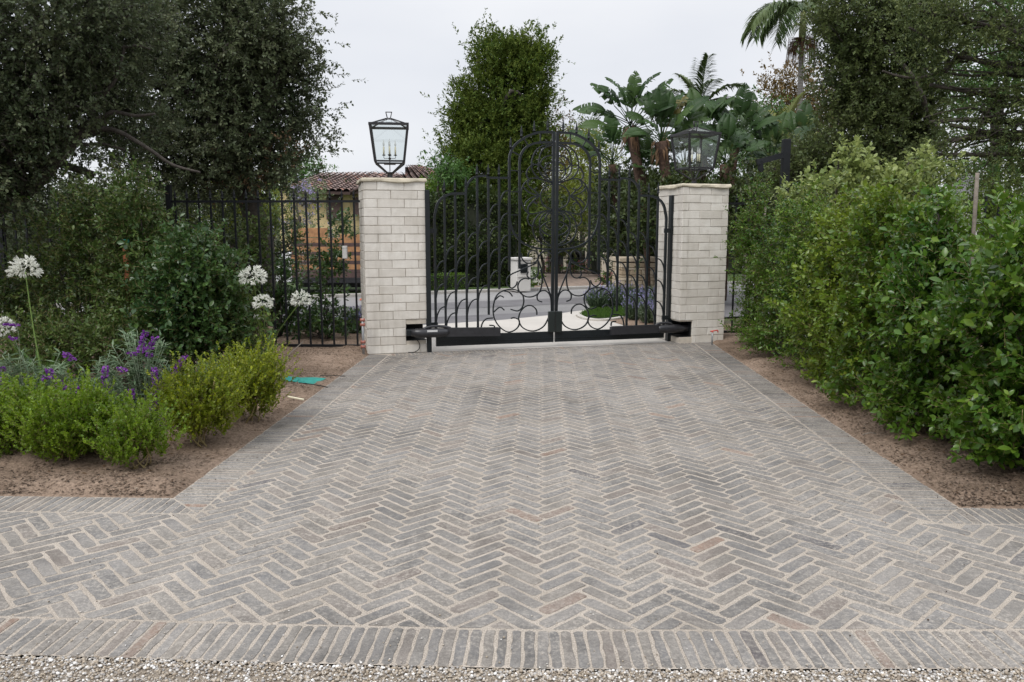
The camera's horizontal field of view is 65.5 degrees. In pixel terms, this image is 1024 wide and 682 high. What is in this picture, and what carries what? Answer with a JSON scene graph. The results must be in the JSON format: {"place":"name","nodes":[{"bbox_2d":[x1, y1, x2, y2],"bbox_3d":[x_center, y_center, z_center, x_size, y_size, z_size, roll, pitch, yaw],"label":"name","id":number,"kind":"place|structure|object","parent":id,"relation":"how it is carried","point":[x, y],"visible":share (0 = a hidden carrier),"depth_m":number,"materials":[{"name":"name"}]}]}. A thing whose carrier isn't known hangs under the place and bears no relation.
{"place":"outdoors","nodes":[
{"label":"outdoors","id":0,"kind":"place"},
{"bbox_2d":[2,284,757,322],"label":"road","id":1,"kind":"structure","parent":0,"point":[507,296],"depth_m":18.28,"materials":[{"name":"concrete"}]},
{"bbox_2d":[0,157,232,313],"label":"background shrub","id":2,"kind":"object","parent":1,"relation":"on","point":[64,189],"visible":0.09,"depth_m":13.46,"materials":[{"name":"green plant"}]},
{"bbox_2d":[115,172,322,292],"bbox_3d":[-5.147,-1.749,14.242,3.876,2.723,2.287,0,8,2],"label":"background shrub","id":3,"kind":"object","parent":1,"relation":"on","point":[231,242],"visible":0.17,"depth_m":14.29,"materials":[{"name":"green plant"}]},
{"bbox_2d":[176,169,319,265],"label":"background shrub","id":4,"kind":"object","parent":1,"relation":"on","point":[264,204],"visible":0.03,"depth_m":14.91,"materials":[{"name":"green plant"}]},
{"bbox_2d":[80,291,744,324],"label":"road patch","id":5,"kind":"object","parent":1,"relation":"on","point":[505,303],"visible":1,"depth_m":17.48,"materials":[{"name":"asphalt"}]},
{"bbox_2d":[565,110,643,255],"bbox_3d":[2.132,-3.172,18.539,1.905,4.312,1.554,0,8,2],"label":"paddle leaf tree","id":6,"kind":"object","parent":5,"relation":"on","point":[613,134],"visible":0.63,"depth_m":18.39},
{"bbox_2d":[648,52,749,135],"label":"feather palm","id":7,"kind":"object","parent":5,"relation":"on","point":[700,73],"visible":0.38,"depth_m":18.63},
{"bbox_2d":[511,257,531,291],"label":"letterbox pier","id":8,"kind":"structure","parent":1,"relation":"on","point":[524,284],"depth_m":20.50,"materials":[{"name":"white paint"}]},
{"bbox_2d":[293,302,773,327],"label":"road patch","id":9,"kind":"object","parent":1,"relation":"on","point":[726,311],"depth_m":14.89,"materials":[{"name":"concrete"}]},
{"bbox_2d":[622,86,721,185],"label":"paddle leaf tree","id":10,"kind":"object","parent":9,"relation":"on","point":[661,98],"visible":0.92,"depth_m":16.34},
{"bbox_2d":[684,112,770,183],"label":"paddle leaf tree","id":11,"kind":"object","parent":9,"relation":"on","point":[726,125],"visible":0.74,"depth_m":15.97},
{"bbox_2d":[713,111,814,268],"bbox_3d":[5.633,-2.961,17.616,2.404,4.149,1.119,0,8,2],"label":"paddle leaf tree","id":12,"kind":"object","parent":9,"relation":"on","point":[767,132],"visible":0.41,"depth_m":17.33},
{"bbox_2d":[947,146,1023,240],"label":"shrub","id":13,"kind":"object","parent":9,"relation":"on","point":[989,207],"visible":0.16,"depth_m":16.30,"materials":[{"name":"green plant"}]},
{"label":"lawn patch","id":14,"kind":"structure","parent":9,"relation":"on","visible":0},
{"bbox_2d":[582,285,612,306],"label":"lavender bush","id":15,"kind":"object","parent":14,"relation":"on","point":[598,299],"visible":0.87,"depth_m":15.94,"materials":[{"name":"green plant"}]},
{"bbox_2d":[580,303,624,317],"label":"lawn grass","id":16,"kind":"structure","parent":14,"relation":"on","point":[601,312],"depth_m":14.91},
{"bbox_2d":[572,71,681,285],"bbox_3d":[2.449,-3.267,17.149,2.334,4.891,1.578,0,8,2],"label":"paddle leaf tree","id":17,"kind":"object","parent":1,"relation":"on","point":[633,89],"visible":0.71,"depth_m":16.80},
{"bbox_2d":[611,256,654,289],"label":"stone pier","id":18,"kind":"structure","parent":1,"relation":"on","point":[622,271],"depth_m":17.69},
{"bbox_2d":[621,134,691,226],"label":"paddle leaf tree","id":19,"kind":"object","parent":1,"relation":"on","point":[645,146],"visible":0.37,"depth_m":17.48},
{"bbox_2d":[643,119,735,182],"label":"paddle leaf tree","id":20,"kind":"object","parent":1,"relation":"on","point":[678,147],"visible":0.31,"depth_m":17.09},
{"bbox_2d":[577,137,817,283],"bbox_3d":[4.116,-2.605,17.629,5.221,3.488,5.208,0,8,2],"label":"background shrub","id":21,"kind":"object","parent":1,"relation":"on","point":[652,175],"visible":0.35,"depth_m":16.49,"materials":[{"name":"green plant"}]},
{"bbox_2d":[664,87,754,183],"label":"paddle leaf tree","id":22,"kind":"object","parent":1,"relation":"on","point":[723,104],"visible":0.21,"depth_m":17.70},
{"bbox_2d":[693,82,780,300],"bbox_3d":[4.860,-3.261,17.676,1.867,4.726,1.829,0,8,2],"label":"paddle leaf tree","id":23,"kind":"object","parent":1,"relation":"on","point":[756,120],"visible":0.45,"depth_m":17.24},
{"bbox_2d":[741,99,829,222],"bbox_3d":[6.384,-3.299,18.628,1.914,4.537,1.452,0,8,2],"label":"paddle leaf tree","id":24,"kind":"object","parent":1,"relation":"on","point":[802,116],"visible":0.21,"depth_m":18.09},
{"bbox_2d":[740,0,849,252],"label":"king palm","id":25,"kind":"object","parent":1,"relation":"on","point":[766,17],"visible":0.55,"depth_m":22.54,"materials":[{"name":"green plant"}]},
{"bbox_2d":[928,0,1023,255],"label":"oak tree","id":26,"kind":"object","parent":1,"relation":"on","point":[989,81],"visible":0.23,"depth_m":20.42,"materials":[{"name":"green plant"}]},
{"bbox_2d":[0,236,1013,671],"bbox_3d":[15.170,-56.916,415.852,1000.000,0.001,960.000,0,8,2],"label":"ground","id":27,"kind":"structure","parent":0,"point":[466,668],"depth_m":3.04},
{"bbox_2d":[0,325,369,497],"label":"soil bed","id":28,"kind":"object","parent":27,"relation":"on","point":[220,443],"visible":0.16,"depth_m":5.41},
{"bbox_2d":[0,322,42,395],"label":"salvia","id":29,"kind":"object","parent":28,"relation":"on","point":[6,368],"visible":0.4,"depth_m":6.23,"materials":[{"name":"plant"}]},
{"bbox_2d":[0,372,52,456],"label":"boxwood","id":30,"kind":"object","parent":28,"relation":"on","point":[7,441],"visible":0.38,"depth_m":5.36,"materials":[{"name":"green plant"}]},
{"bbox_2d":[1,336,67,398],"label":"salvia","id":31,"kind":"object","parent":28,"relation":"on","point":[12,338],"visible":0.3,"depth_m":6.21,"materials":[{"name":"plant"}]},
{"bbox_2d":[0,235,83,362],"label":"privet shrub","id":32,"kind":"object","parent":28,"relation":"on","point":[8,307],"visible":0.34,"depth_m":8.91,"materials":[{"name":"green plant"}]},
{"bbox_2d":[0,255,95,386],"bbox_3d":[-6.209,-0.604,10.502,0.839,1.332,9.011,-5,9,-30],"label":"agapanthus","id":33,"kind":"object","parent":28,"relation":"on","point":[18,265],"visible":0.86,"depth_m":7.06,"materials":[{"name":"green plant"}]},
{"bbox_2d":[0,364,129,462],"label":"boxwood","id":34,"kind":"object","parent":28,"relation":"on","point":[58,431],"visible":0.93,"depth_m":5.17,"materials":[{"name":"green plant"}]},
{"bbox_2d":[0,161,156,366],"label":"privet shrub","id":35,"kind":"object","parent":28,"relation":"on","point":[75,296],"visible":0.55,"depth_m":8.29,"materials":[{"name":"green plant"}]},
{"bbox_2d":[0,199,163,342],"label":"iron fence","id":36,"kind":"object","parent":28,"relation":"on","point":[5,241],"visible":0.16,"depth_m":10.62,"materials":[{"name":"metal"}]},
{"bbox_2d":[41,351,132,401],"bbox_3d":[-3.226,0.355,6.109,0.652,0.661,0.807,-3,9,-22],"label":"salvia","id":37,"kind":"object","parent":28,"relation":"on","point":[104,370],"visible":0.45,"depth_m":6.05,"materials":[{"name":"purple plant"}]},
{"bbox_2d":[0,0,204,253],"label":"oak tree","id":38,"kind":"object","parent":28,"relation":"on","point":[68,83],"visible":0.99,"depth_m":8.46,"materials":[{"name":"green plant"}]},
{"bbox_2d":[0,290,222,387],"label":"privet shrub","id":39,"kind":"object","parent":28,"relation":"on","point":[89,336],"visible":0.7,"depth_m":7.53,"materials":[{"name":"green plant"}]},
{"bbox_2d":[74,387,191,468],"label":"boxwood","id":40,"kind":"object","parent":28,"relation":"on","point":[123,438],"visible":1,"depth_m":5.11,"materials":[{"name":"green plant"}]},
{"bbox_2d":[76,148,190,371],"bbox_3d":[-3.702,-0.762,8.154,1.387,2.359,1.248,7,11,43],"label":"privet shrub","id":41,"kind":"object","parent":28,"relation":"on","point":[144,215],"visible":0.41,"depth_m":7.96,"materials":[{"name":"green plant"}]},
{"bbox_2d":[105,327,187,425],"bbox_3d":[-2.775,0.299,6.023,0.521,0.801,0.911,-5,9,-32],"label":"salvia","id":42,"kind":"object","parent":28,"relation":"on","point":[140,373],"visible":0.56,"depth_m":6.08,"materials":[{"name":"purple plant"}]},
{"bbox_2d":[106,208,277,379],"bbox_3d":[-3.006,-0.362,7.465,1.314,1.763,1.438,-7,11,-42],"label":"privet shrub","id":43,"kind":"object","parent":28,"relation":"on","point":[176,318],"visible":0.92,"depth_m":7.36,"materials":[{"name":"green plant"}]},
{"bbox_2d":[141,348,257,447],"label":"boxwood","id":44,"kind":"object","parent":28,"relation":"on","point":[196,395],"visible":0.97,"depth_m":5.69,"materials":[{"name":"green plant"}]},
{"bbox_2d":[69,0,365,326],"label":"oak tree","id":45,"kind":"object","parent":28,"relation":"on","point":[236,74],"visible":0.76,"depth_m":11.61,"materials":[{"name":"green plant"}]},
{"bbox_2d":[206,130,316,204],"bbox_3d":[-3.795,-2.544,11.827,1.706,1.154,1.259,0,8,2],"label":"dry branch cluster","id":46,"kind":"object","parent":45,"relation":"attached to","point":[260,177],"visible":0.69,"depth_m":11.79,"materials":[{"name":"brown plant"}]},
{"bbox_2d":[184,252,280,366],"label":"privet shrub","id":47,"kind":"object","parent":28,"relation":"on","point":[238,337],"visible":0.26,"depth_m":7.79,"materials":[{"name":"green plant"}]},
{"bbox_2d":[220,206,283,335],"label":"privet shrub","id":48,"kind":"object","parent":28,"relation":"on","point":[263,225],"visible":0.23,"depth_m":11.39,"materials":[{"name":"green plant"}]},
{"bbox_2d":[203,332,303,422],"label":"boxwood","id":49,"kind":"object","parent":28,"relation":"on","point":[264,378],"visible":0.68,"depth_m":6.37,"materials":[{"name":"green plant"}]},
{"bbox_2d":[165,185,361,346],"bbox_3d":[-3.229,-0.947,10.438,2.538,2.162,0.070,0,8,2],"label":"iron fence","id":50,"kind":"object","parent":28,"relation":"on","point":[170,201],"visible":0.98,"depth_m":10.37,"materials":[{"name":"metal"}]},
{"bbox_2d":[222,265,312,358],"bbox_3d":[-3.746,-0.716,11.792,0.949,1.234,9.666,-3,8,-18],"label":"agapanthus","id":51,"kind":"object","parent":28,"relation":"on","point":[266,296],"visible":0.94,"depth_m":7.45,"materials":[{"name":"white plant"}]},
{"bbox_2d":[251,241,319,337],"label":"privet shrub","id":52,"kind":"object","parent":28,"relation":"on","point":[279,300],"visible":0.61,"depth_m":11.43,"materials":[{"name":"green plant"}]},
{"bbox_2d":[283,207,361,339],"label":"privet shrub","id":53,"kind":"object","parent":28,"relation":"on","point":[326,273],"visible":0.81,"depth_m":11.21,"materials":[{"name":"green plant"}]},
{"bbox_2d":[0,341,1023,506],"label":"mulch chips","id":54,"kind":"object","parent":28,"relation":"on","point":[896,460],"visible":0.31,"depth_m":5.12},
{"bbox_2d":[0,343,1023,503],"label":"soil clods","id":55,"kind":"object","parent":28,"relation":"on","point":[808,391],"visible":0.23,"depth_m":5.79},
{"bbox_2d":[29,281,736,306],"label":"kerb","id":56,"kind":"structure","parent":27,"relation":"on","point":[491,290],"depth_m":20.57,"materials":[{"name":"concrete"}]},
{"bbox_2d":[0,248,1010,300],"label":"grass verge","id":57,"kind":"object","parent":27,"relation":"on","point":[350,289],"depth_m":21.92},
{"bbox_2d":[242,228,360,288],"bbox_3d":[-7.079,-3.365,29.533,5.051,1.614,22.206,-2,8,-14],"label":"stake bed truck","id":58,"kind":"object","parent":57,"relation":"on","point":[349,277],"visible":0.14,"depth_m":19.46,"materials":[{"name":"brown wood"}]},
{"bbox_2d":[265,171,339,249],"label":"jacaranda tree","id":59,"kind":"object","parent":57,"relation":"on","point":[311,193],"visible":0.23,"depth_m":24.83,"materials":[{"name":"green plant"}]},
{"bbox_2d":[280,165,433,255],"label":"tiled house","id":60,"kind":"structure","parent":57,"relation":"on","point":[335,183],"depth_m":32.98,"materials":[{"name":"beige paint"}]},
{"bbox_2d":[417,146,477,201],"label":"young tree","id":61,"kind":"object","parent":57,"relation":"on","point":[445,169],"visible":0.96,"depth_m":21.53,"materials":[{"name":"green plant"}]},
{"bbox_2d":[431,272,468,289],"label":"clipped hedge","id":62,"kind":"object","parent":57,"relation":"on","point":[450,281],"visible":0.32,"depth_m":20.99,"materials":[{"name":"green plant"}]},
{"bbox_2d":[424,183,522,286],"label":"ivy hedge","id":63,"kind":"object","parent":57,"relation":"on","point":[505,273],"visible":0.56,"depth_m":21.79,"materials":[{"name":"green plant"}]},
{"bbox_2d":[420,8,578,268],"bbox_3d":[-0.353,-5.494,23.197,4.599,8.065,3.629,0,8,2],"label":"tall broadleaf tree","id":64,"kind":"object","parent":57,"relation":"on","point":[483,129],"visible":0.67,"depth_m":22.75,"materials":[{"name":"green plant"}]},
{"bbox_2d":[524,94,583,249],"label":"bronze tree","id":65,"kind":"object","parent":57,"relation":"on","point":[565,153],"visible":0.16,"depth_m":24.27,"materials":[{"name":"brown plant"}]},
{"bbox_2d":[525,189,591,266],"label":"courtyard house","id":66,"kind":"structure","parent":57,"relation":"on","point":[560,260],"depth_m":33.73,"materials":[{"name":"paint"}]},
{"bbox_2d":[534,116,629,268],"bbox_3d":[2.514,-5.963,31.438,4.933,6.291,7.297,0,8,2],"label":"background tree","id":67,"kind":"object","parent":57,"relation":"on","point":[582,155],"visible":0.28,"depth_m":30.12,"materials":[{"name":"green plant"}]},
{"bbox_2d":[588,172,920,274],"bbox_3d":[10.423,-4.427,30.190,16.844,3.759,2.645,-4,9,-26],"label":"ivy hedge","id":68,"kind":"object","parent":57,"relation":"on","point":[594,265],"depth_m":27.14,"materials":[{"name":"green plant"}]},
{"bbox_2d":[710,85,817,178],"bbox_3d":[10.021,-6.348,30.913,5.160,7.158,3.882,0,8,2],"label":"background tree","id":69,"kind":"object","parent":57,"relation":"on","point":[775,110],"visible":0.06,"depth_m":30.62,"materials":[{"name":"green plant"}]},
{"bbox_2d":[740,51,838,135],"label":"background tree","id":70,"kind":"object","parent":57,"relation":"on","point":[783,85],"visible":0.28,"depth_m":32.08,"materials":[{"name":"green plant"}]},
{"bbox_2d":[0,658,1021,681],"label":"gravel drive","id":71,"kind":"structure","parent":27,"relation":"on","point":[179,678],"depth_m":2.89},
{"bbox_2d":[0,654,1023,681],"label":"gravel","id":72,"kind":"structure","parent":71,"relation":"on","point":[425,672],"depth_m":2.90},
{"bbox_2d":[389,310,671,353],"bbox_3d":[-0.046,-0.193,12.884,5.200,0.001,5.424,-2,8,-12],"label":"concrete apron","id":73,"kind":"object","parent":27,"relation":"on","point":[572,320],"visible":0.22,"depth_m":12.70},
{"bbox_2d":[356,177,426,353],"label":"gate pillar","id":74,"kind":"structure","parent":73,"relation":"on","point":[392,255],"depth_m":10.18,"materials":[{"name":"brick"}]},
{"bbox_2d":[368,112,408,177],"bbox_3d":[-1.586,-2.531,10.307,0.505,0.847,0.505,-1,8,-7],"label":"pillar lantern","id":75,"kind":"object","parent":74,"relation":"on","point":[389,162],"visible":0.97,"depth_m":10.23,"materials":[{"name":"brown metal"}]},
{"bbox_2d":[406,325,500,337],"bbox_3d":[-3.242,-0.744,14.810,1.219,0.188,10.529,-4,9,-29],"label":"gate opener","id":76,"kind":"object","parent":74,"relation":"attached to","point":[431,331],"visible":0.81,"depth_m":10.38,"materials":[{"name":"metal"}]},
{"bbox_2d":[424,190,431,351],"bbox_3d":[-1.085,-0.891,10.298,0.060,2.090,0.060,-2,8,-15],"label":"hinge post","id":77,"kind":"object","parent":73,"relation":"on","point":[428,264],"visible":1,"depth_m":10.26,"materials":[{"name":"black metal"}]},
{"bbox_2d":[430,120,554,345],"bbox_3d":[-0.243,-1.426,10.497,1.692,2.966,0.090,-2,8,-15],"label":"gate leaf","id":78,"kind":"object","parent":77,"relation":"attached to","point":[531,336],"visible":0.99,"depth_m":10.55,"materials":[{"name":"black metal"}]},
{"bbox_2d":[665,195,674,340],"bbox_3d":[2.266,-1.027,11.349,0.085,2.067,0.085,-2,8,-15],"label":"hinge post","id":79,"kind":"object","parent":73,"relation":"on","point":[669,261],"visible":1,"depth_m":11.31,"materials":[{"name":"black metal"}]},
{"bbox_2d":[656,183,731,343],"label":"gate pillar","id":80,"kind":"structure","parent":73,"relation":"on","point":[700,221],"depth_m":11.14,"materials":[{"name":"brick"}]},
{"bbox_2d":[554,120,670,341],"bbox_3d":[1.404,-1.488,10.938,1.692,2.966,0.090,-2,8,-15],"label":"gate leaf","id":81,"kind":"object","parent":80,"relation":"attached to","point":[560,335],"visible":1,"depth_m":10.95,"materials":[{"name":"black metal"}]},
{"bbox_2d":[610,322,689,334],"bbox_3d":[1.940,-0.185,11.185,1.222,0.175,0.199,-2,8,-15],"label":"gate opener","id":82,"kind":"object","parent":80,"relation":"attached to","point":[667,327],"visible":1,"depth_m":11.11,"materials":[{"name":"metal"}]},
{"bbox_2d":[670,121,721,183],"bbox_3d":[2.586,-2.658,11.258,0.521,0.872,0.521,-3,8,-18],"label":"pillar lantern","id":83,"kind":"object","parent":80,"relation":"on","point":[689,136],"visible":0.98,"depth_m":11.21,"materials":[{"name":"black metal"}]},
{"bbox_2d":[729,0,993,294],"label":"oak tree","id":84,"kind":"object","parent":27,"relation":"on","point":[864,101],"visible":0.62,"depth_m":13.70,"materials":[{"name":"green plant"}]},
{"bbox_2d":[713,323,1023,508],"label":"soil bed","id":85,"kind":"object","parent":27,"relation":"on","point":[729,340],"visible":0.1,"depth_m":5.81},
{"bbox_2d":[713,168,787,345],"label":"hedge shrub","id":86,"kind":"object","parent":85,"relation":"on","point":[741,245],"visible":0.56,"depth_m":10.48,"materials":[{"name":"green plant"}]},
{"bbox_2d":[755,139,790,336],"bbox_3d":[3.607,-1.400,11.207,0.748,2.845,0.142,-6,10,-35],"label":"bracket post","id":87,"kind":"object","parent":85,"relation":"on","point":[784,155],"visible":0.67,"depth_m":11.16,"materials":[{"name":"metal"}]},
{"bbox_2d":[734,192,819,354],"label":"hedge shrub","id":88,"kind":"object","parent":85,"relation":"on","point":[760,341],"visible":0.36,"depth_m":9.60,"materials":[{"name":"green plant"}]},
{"bbox_2d":[752,162,856,369],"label":"hedge shrub","id":89,"kind":"object","parent":85,"relation":"on","point":[783,290],"visible":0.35,"depth_m":8.67,"materials":[{"name":"green plant"}]},
{"bbox_2d":[764,170,895,389],"bbox_3d":[3.264,-0.572,7.734,1.274,2.147,1.301,-3,9,-21],"label":"hedge shrub","id":90,"kind":"object","parent":85,"relation":"on","point":[809,309],"visible":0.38,"depth_m":7.75,"materials":[{"name":"green plant"}]},
{"bbox_2d":[724,194,1013,332],"bbox_3d":[6.433,-1.134,11.739,7.018,2.171,0.070,0,8,-3],"label":"iron fence","id":91,"kind":"object","parent":85,"relation":"on","point":[736,203],"visible":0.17,"depth_m":11.60,"materials":[{"name":"metal"}]},
{"bbox_2d":[761,131,982,338],"bbox_3d":[4.701,-1.239,10.355,2.806,2.897,1.617,0,8,2],"label":"pale shrub","id":92,"kind":"object","parent":85,"relation":"on","point":[856,162],"visible":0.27,"depth_m":10.13,"materials":[{"name":"green plant"}]},
{"bbox_2d":[806,164,963,409],"bbox_3d":[3.282,-0.431,6.921,1.264,2.163,1.215,0,8,2],"label":"hedge shrub","id":93,"kind":"object","parent":85,"relation":"on","point":[869,237],"visible":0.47,"depth_m":6.82,"materials":[{"name":"green plant"}]},
{"bbox_2d":[843,172,1023,440],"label":"hedge shrub","id":94,"kind":"object","parent":85,"relation":"on","point":[926,372],"visible":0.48,"depth_m":5.89,"materials":[{"name":"green plant"}]},
{"bbox_2d":[894,179,1023,471],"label":"hedge shrub","id":95,"kind":"object","parent":85,"relation":"on","point":[998,390],"visible":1,"depth_m":4.94,"materials":[{"name":"green plant"}]},
{"bbox_2d":[933,184,1023,333],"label":"pale shrub","id":96,"kind":"object","parent":85,"relation":"on","point":[985,226],"visible":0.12,"depth_m":8.84,"materials":[{"name":"green plant"}]},
{"bbox_2d":[852,0,1023,202],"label":"oak tree","id":97,"kind":"object","parent":27,"relation":"on","point":[1000,30],"visible":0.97,"depth_m":11.81,"materials":[{"name":"green plant"}]},
{"bbox_2d":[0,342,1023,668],"bbox_3d":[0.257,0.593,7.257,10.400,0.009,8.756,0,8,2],"label":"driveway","id":98,"kind":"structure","parent":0,"point":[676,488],"depth_m":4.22,"materials":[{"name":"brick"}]},
{"bbox_2d":[0,496,194,513],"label":"cross border","id":99,"kind":"object","parent":98,"relation":"on","point":[147,506],"visible":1,"depth_m":4.66,"materials":[{"name":"brick"}]},
{"bbox_2d":[175,355,386,512],"bbox_3d":[-1.810,0.578,7.364,0.260,0.008,5.720,0,8,2],"label":"side border","id":100,"kind":"object","parent":98,"relation":"on","point":[337,387],"visible":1,"depth_m":6.04,"materials":[{"name":"brick"}]},
{"bbox_2d":[0,618,1023,669],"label":"front border","id":101,"kind":"object","parent":98,"relation":"on","point":[676,655],"visible":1,"depth_m":3.08,"materials":[{"name":"brick"}]},
{"bbox_2d":[0,601,1023,668],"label":"stray gravel","id":102,"kind":"structure","parent":98,"relation":"on","point":[389,659],"depth_m":3.00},
{"bbox_2d":[392,342,685,355],"bbox_3d":[0.526,0.098,10.777,4.293,0.008,0.159,-2,8,-15],"label":"gate border","id":103,"kind":"object","parent":98,"relation":"on","point":[539,348],"visible":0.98,"depth_m":10.73,"materials":[{"name":"brick"}]},
{"bbox_2d":[695,342,956,521],"bbox_3d":[2.582,0.499,7.927,0.261,0.008,7.166,0,8,2],"label":"side border","id":104,"kind":"object","parent":98,"relation":"on","point":[872,459],"visible":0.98,"depth_m":5.96,"materials":[{"name":"brick"}]},
{"bbox_2d":[938,508,1023,523],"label":"cross border","id":105,"kind":"object","parent":98,"relation":"on","point":[973,519],"visible":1,"depth_m":4.47,"materials":[{"name":"brick"}]},
{"bbox_2d":[0,0,1023,220],"label":"sky","id":106,"kind":"structure","parent":0,"point":[402,49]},
{"bbox_2d":[534,270,601,286],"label":"neighbour driveway","id":107,"kind":"structure","parent":0,"point":[571,281],"depth_m":24.70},
{"bbox_2d":[525,177,579,273],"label":"background shrub","id":108,"kind":"object","parent":107,"relation":"on","point":[560,216],"visible":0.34,"depth_m":26.60,"materials":[{"name":"green plant"}]},
{"bbox_2d":[536,202,585,271],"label":"background shrub","id":109,"kind":"object","parent":107,"relation":"on","point":[563,231],"visible":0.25,"depth_m":28.54,"materials":[{"name":"green plant"}]},
{"bbox_2d":[533,235,606,276],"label":"courtyard gate","id":110,"kind":"structure","parent":107,"relation":"on","point":[573,272],"depth_m":26.80,"materials":[{"name":"black paint"}]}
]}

